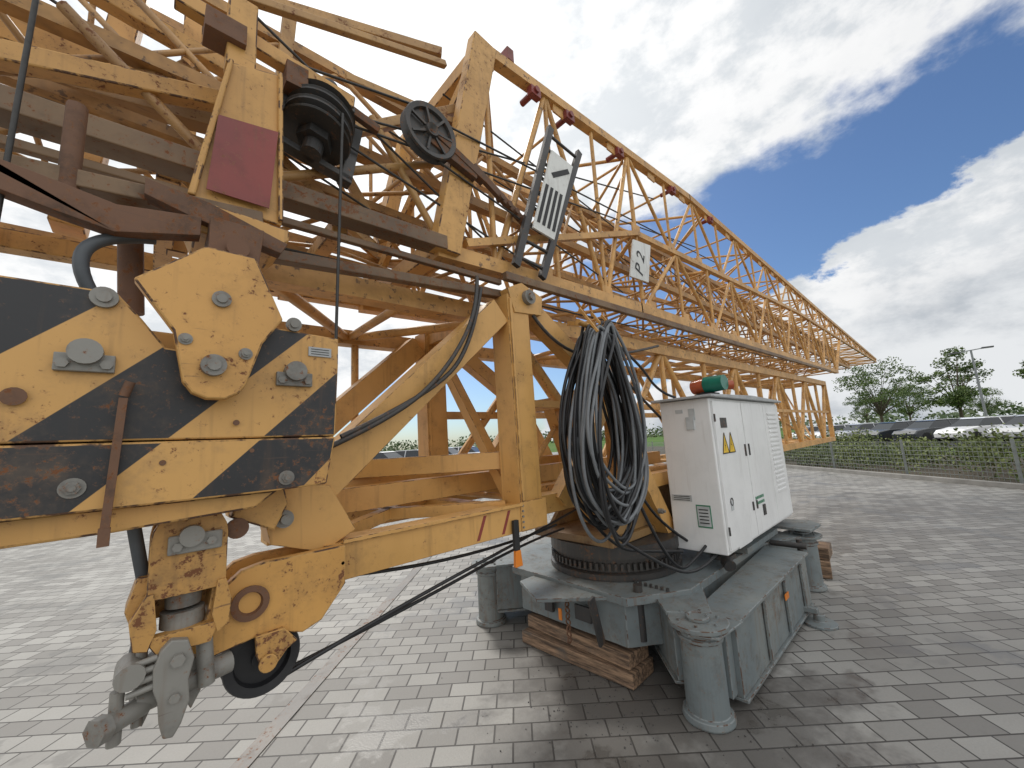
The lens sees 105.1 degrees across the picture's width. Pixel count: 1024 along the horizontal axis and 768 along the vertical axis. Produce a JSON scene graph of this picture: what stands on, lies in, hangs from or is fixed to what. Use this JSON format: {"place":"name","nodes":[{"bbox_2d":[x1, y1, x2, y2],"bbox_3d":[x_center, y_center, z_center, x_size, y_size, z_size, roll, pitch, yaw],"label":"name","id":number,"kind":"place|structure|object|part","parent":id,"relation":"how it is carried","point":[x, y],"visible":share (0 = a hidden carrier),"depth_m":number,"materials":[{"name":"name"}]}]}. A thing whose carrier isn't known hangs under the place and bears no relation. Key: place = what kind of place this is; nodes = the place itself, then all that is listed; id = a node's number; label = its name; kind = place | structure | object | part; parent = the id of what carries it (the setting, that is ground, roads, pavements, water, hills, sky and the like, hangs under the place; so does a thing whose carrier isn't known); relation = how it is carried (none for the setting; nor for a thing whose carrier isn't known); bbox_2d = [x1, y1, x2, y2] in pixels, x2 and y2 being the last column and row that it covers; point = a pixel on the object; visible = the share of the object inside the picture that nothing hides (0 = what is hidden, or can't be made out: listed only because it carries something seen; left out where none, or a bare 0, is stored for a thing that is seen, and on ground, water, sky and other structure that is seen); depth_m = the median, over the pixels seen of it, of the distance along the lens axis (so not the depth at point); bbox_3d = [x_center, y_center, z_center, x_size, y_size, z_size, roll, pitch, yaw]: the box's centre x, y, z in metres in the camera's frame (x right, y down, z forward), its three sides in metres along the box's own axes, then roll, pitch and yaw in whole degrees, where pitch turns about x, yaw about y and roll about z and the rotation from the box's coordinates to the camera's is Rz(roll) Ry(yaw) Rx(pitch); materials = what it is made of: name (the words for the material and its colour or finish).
{"place":"outdoors","nodes":[
{"label":"outdoors","id":0,"kind":"place"},
{"bbox_2d":[0,452,1023,767],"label":"paved yard","id":1,"kind":"structure","parent":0,"point":[916,660],"depth_m":2.69,"materials":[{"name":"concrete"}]},
{"bbox_2d":[230,498,481,767],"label":"drain channel","id":2,"kind":"object","parent":1,"relation":"on","point":[252,752],"depth_m":2.66,"materials":[{"name":"concrete"}]},
{"bbox_2d":[373,451,401,458],"bbox_3d":[-8.061,5.009,24.660,4.270,1.500,1.800,-6,-9,17],"label":"parked car","id":3,"kind":"object","parent":1,"relation":"on","point":[386,454],"visible":0.1,"depth_m":24.14,"materials":[{"name":"white paint"}]},
{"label":"windows","id":4,"kind":"part","parent":3,"relation":"part of","materials":[{"name":"grey glass"}]},
{"bbox_2d":[395,449,418,456],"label":"parked car","id":5,"kind":"object","parent":1,"relation":"on","point":[408,453],"visible":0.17,"depth_m":26.89,"materials":[{"name":"grey paint"}]},
{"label":"windows","id":6,"kind":"part","parent":5,"relation":"part of","materials":[{"name":"grey glass"}]},
{"bbox_2d":[0,0,876,749],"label":"tower crane","id":7,"kind":"object","parent":1,"relation":"on","point":[196,424],"visible":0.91,"depth_m":1.67,"materials":[{"name":"metal"}]},
{"bbox_2d":[512,520,522,567],"bbox_3d":[0.026,0.823,2.028,0.049,0.230,0.020,5,-12,-42],"label":"load tag","id":8,"kind":"object","parent":7,"relation":"hanging from","point":[518,562],"visible":1,"depth_m":2.02,"materials":[{"name":"plastic"}]},
{"bbox_2d":[558,308,718,573],"bbox_3d":[0.867,0.435,2.751,1.578,1.796,0.390,5,-12,-42],"label":"cable coil","id":9,"kind":"object","parent":7,"relation":"hanging from","point":[591,374],"visible":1,"depth_m":2.38,"materials":[{"name":"black rubber"}]},
{"bbox_2d":[650,394,792,571],"bbox_3d":[2.075,0.821,3.773,1.960,1.356,0.600,5,-12,-42],"label":"electrical cabinet","id":10,"kind":"object","parent":7,"relation":"on","point":[728,479],"visible":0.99,"depth_m":3.19,"materials":[{"name":"white metal"}]},
{"bbox_2d":[689,374,733,394],"bbox_3d":[1.758,0.018,3.451,0.217,0.170,0.335,5,-12,-42],"label":"warning beacon","id":11,"kind":"object","parent":10,"relation":"on","point":[710,385],"visible":0.86,"depth_m":3.38,"materials":[{"name":"plastic"}]},
{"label":"doors","id":12,"kind":"part","parent":10,"relation":"part of","materials":[{"name":"white metal"}]},
{"bbox_2d":[448,447,458,454],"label":"parked car","id":13,"kind":"object","parent":1,"relation":"on","point":[451,450],"depth_m":30.99,"materials":[{"name":"white paint"}]},
{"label":"windows","id":14,"kind":"part","parent":13,"relation":"part of","materials":[{"name":"grey glass"}]},
{"bbox_2d":[452,446,479,452],"bbox_3d":[-3.768,6.148,33.962,4.270,1.500,1.800,-6,-9,17],"label":"parked car","id":15,"kind":"object","parent":1,"relation":"on","point":[473,449],"visible":0.16,"depth_m":33.52,"materials":[{"name":"white paint"}]},
{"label":"windows","id":16,"kind":"part","parent":15,"relation":"part of","materials":[{"name":"grey glass"}]},
{"bbox_2d":[522,626,653,690],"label":"timber beam","id":17,"kind":"structure","parent":1,"relation":"on","point":[634,678],"depth_m":2.72,"materials":[{"name":"brown wood"}]},
{"bbox_2d":[528,612,648,670],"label":"timber beam","id":18,"kind":"structure","parent":17,"relation":"on","point":[629,659],"depth_m":2.77,"materials":[{"name":"brown wood"}]},
{"bbox_2d":[477,640,844,765],"bbox_3d":[0.832,1.955,2.587,2.210,0.006,2.076,5,-12,-42],"label":"gravel debris","id":19,"kind":"object","parent":1,"relation":"on","point":[632,712],"visible":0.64,"depth_m":2.26,"materials":[{"name":"grey gravel"}]},
{"bbox_2d":[820,559,832,578],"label":"timber beam","id":20,"kind":"structure","parent":1,"relation":"on","point":[826,569],"depth_m":4.11,"materials":[{"name":"brown wood"}]},
{"bbox_2d":[817,541,832,559],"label":"timber beam","id":21,"kind":"structure","parent":20,"relation":"on","point":[825,550],"depth_m":4.19,"materials":[{"name":"brown wood"}]},
{"bbox_2d":[0,0,1023,450],"label":"sky","id":22,"kind":"structure","parent":0,"point":[869,152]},
{"bbox_2d":[380,414,1023,455],"bbox_3d":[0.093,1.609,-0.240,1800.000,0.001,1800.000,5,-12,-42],"label":"grass field","id":23,"kind":"structure","parent":0,"point":[657,440],"depth_m":100.18,"materials":[{"name":"green plant"}]},
{"bbox_2d":[381,400,1023,451],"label":"distant treeline","id":24,"kind":"object","parent":23,"relation":"on","point":[970,411],"visible":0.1,"depth_m":177.32,"materials":[{"name":"green plant"}]},
{"bbox_2d":[660,454,1023,489],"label":"kerb","id":25,"kind":"structure","parent":23,"relation":"on","point":[962,481],"depth_m":10.29,"materials":[{"name":"concrete"}]},
{"bbox_2d":[842,396,887,422],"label":"deciduous tree","id":26,"kind":"object","parent":23,"relation":"on","point":[866,410],"visible":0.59,"depth_m":111.42,"materials":[{"name":"green plant"}]},
{"bbox_2d":[833,356,938,421],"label":"deciduous tree","id":27,"kind":"object","parent":23,"relation":"on","point":[881,404],"visible":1,"depth_m":59.05,"materials":[{"name":"green plant"}]},
{"bbox_2d":[874,384,932,420],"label":"deciduous tree","id":28,"kind":"object","parent":23,"relation":"on","point":[910,410],"visible":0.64,"depth_m":86.92,"materials":[{"name":"green plant"}]},
{"bbox_2d":[911,345,994,417],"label":"deciduous tree","id":29,"kind":"object","parent":23,"relation":"on","point":[956,399],"visible":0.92,"depth_m":59.53,"materials":[{"name":"green plant"}]},
{"bbox_2d":[949,346,993,415],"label":"street lamp","id":30,"kind":"object","parent":23,"relation":"on","point":[980,389],"visible":0.76,"depth_m":45.11,"materials":[{"name":"grey metal"}]},
{"bbox_2d":[964,387,1014,412],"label":"deciduous tree","id":31,"kind":"object","parent":23,"relation":"on","point":[988,403],"visible":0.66,"depth_m":85.55,"materials":[{"name":"green plant"}]},
{"bbox_2d":[1012,361,1023,378],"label":"deciduous tree","id":32,"kind":"object","parent":23,"relation":"on","point":[1021,371],"visible":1,"depth_m":47.55,"materials":[{"name":"green plant"}]},
{"bbox_2d":[602,446,1023,482],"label":"planting bed","id":33,"kind":"object","parent":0,"point":[962,476],"visible":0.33,"depth_m":12.19,"materials":[{"name":"green plant"}]},
{"bbox_2d":[647,439,1023,483],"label":"fence","id":34,"kind":"object","parent":33,"relation":"on","point":[1016,460],"visible":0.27,"depth_m":10.68,"materials":[{"name":"metal"}]},
{"bbox_2d":[780,423,1023,481],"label":"hedge","id":35,"kind":"object","parent":33,"relation":"on","point":[982,440],"visible":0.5,"depth_m":12.77,"materials":[{"name":"green plant"}]},
{"bbox_2d":[831,438,1023,448],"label":"car park","id":36,"kind":"structure","parent":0,"point":[950,443],"depth_m":26.46,"materials":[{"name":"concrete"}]},
{"bbox_2d":[792,425,826,438],"bbox_3d":[30.041,5.031,39.495,4.270,1.500,1.800,-3,-8,0],"label":"parked car","id":37,"kind":"object","parent":36,"relation":"on","point":[816,428],"visible":0.1,"depth_m":38.86,"materials":[{"name":"white paint"}]},
{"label":"windows","id":38,"kind":"part","parent":37,"relation":"part of","materials":[{"name":"grey glass"}]},
{"bbox_2d":[806,424,848,437],"bbox_3d":[30.038,4.603,36.627,4.270,1.500,1.800,-3,-8,-1],"label":"parked car","id":39,"kind":"object","parent":36,"relation":"on","point":[818,434],"visible":0.14,"depth_m":36.03,"materials":[{"name":"white paint"}]},
{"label":"windows","id":40,"kind":"part","parent":39,"relation":"part of","materials":[{"name":"grey glass"}]},
{"bbox_2d":[829,422,882,441],"bbox_3d":[30.035,4.175,33.758,4.270,1.500,1.800,-3,-8,0],"label":"parked car","id":41,"kind":"object","parent":36,"relation":"on","point":[865,426],"visible":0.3,"depth_m":33.17,"materials":[{"name":"grey paint"}]},
{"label":"windows","id":42,"kind":"part","parent":41,"relation":"part of","materials":[{"name":"grey glass"}]},
{"bbox_2d":[858,421,914,441],"bbox_3d":[30.032,3.747,30.891,4.270,1.500,1.800,-3,-8,-1],"label":"parked car","id":43,"kind":"object","parent":36,"relation":"on","point":[886,429],"visible":0.38,"depth_m":30.25,"materials":[{"name":"grey paint"}]},
{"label":"windows","id":44,"kind":"part","parent":43,"relation":"part of","materials":[{"name":"grey glass"}]},
{"bbox_2d":[891,418,968,441],"bbox_3d":[30.030,3.319,28.022,4.270,1.500,1.800,-3,-8,0],"label":"parked car","id":45,"kind":"object","parent":36,"relation":"on","point":[923,428],"visible":0.49,"depth_m":27.42,"materials":[{"name":"grey paint"}]},
{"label":"windows","id":46,"kind":"part","parent":45,"relation":"part of","materials":[{"name":"grey glass"}]},
{"bbox_2d":[933,415,1021,441],"bbox_3d":[30.027,2.891,25.154,4.270,1.500,1.800,-3,-8,0],"label":"parked car","id":47,"kind":"object","parent":36,"relation":"on","point":[961,424],"visible":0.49,"depth_m":24.59,"materials":[{"name":"white paint"}]},
{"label":"windows","id":48,"kind":"part","parent":47,"relation":"part of","materials":[{"name":"grey glass"}]},
{"bbox_2d":[986,415,1023,441],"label":"parked car","id":49,"kind":"object","parent":36,"relation":"on","point":[1016,420],"visible":0.34,"depth_m":22.51,"materials":[{"name":"grey paint"}]},
{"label":"windows","id":50,"kind":"part","parent":49,"relation":"part of","materials":[{"name":"grey glass"}]}
]}

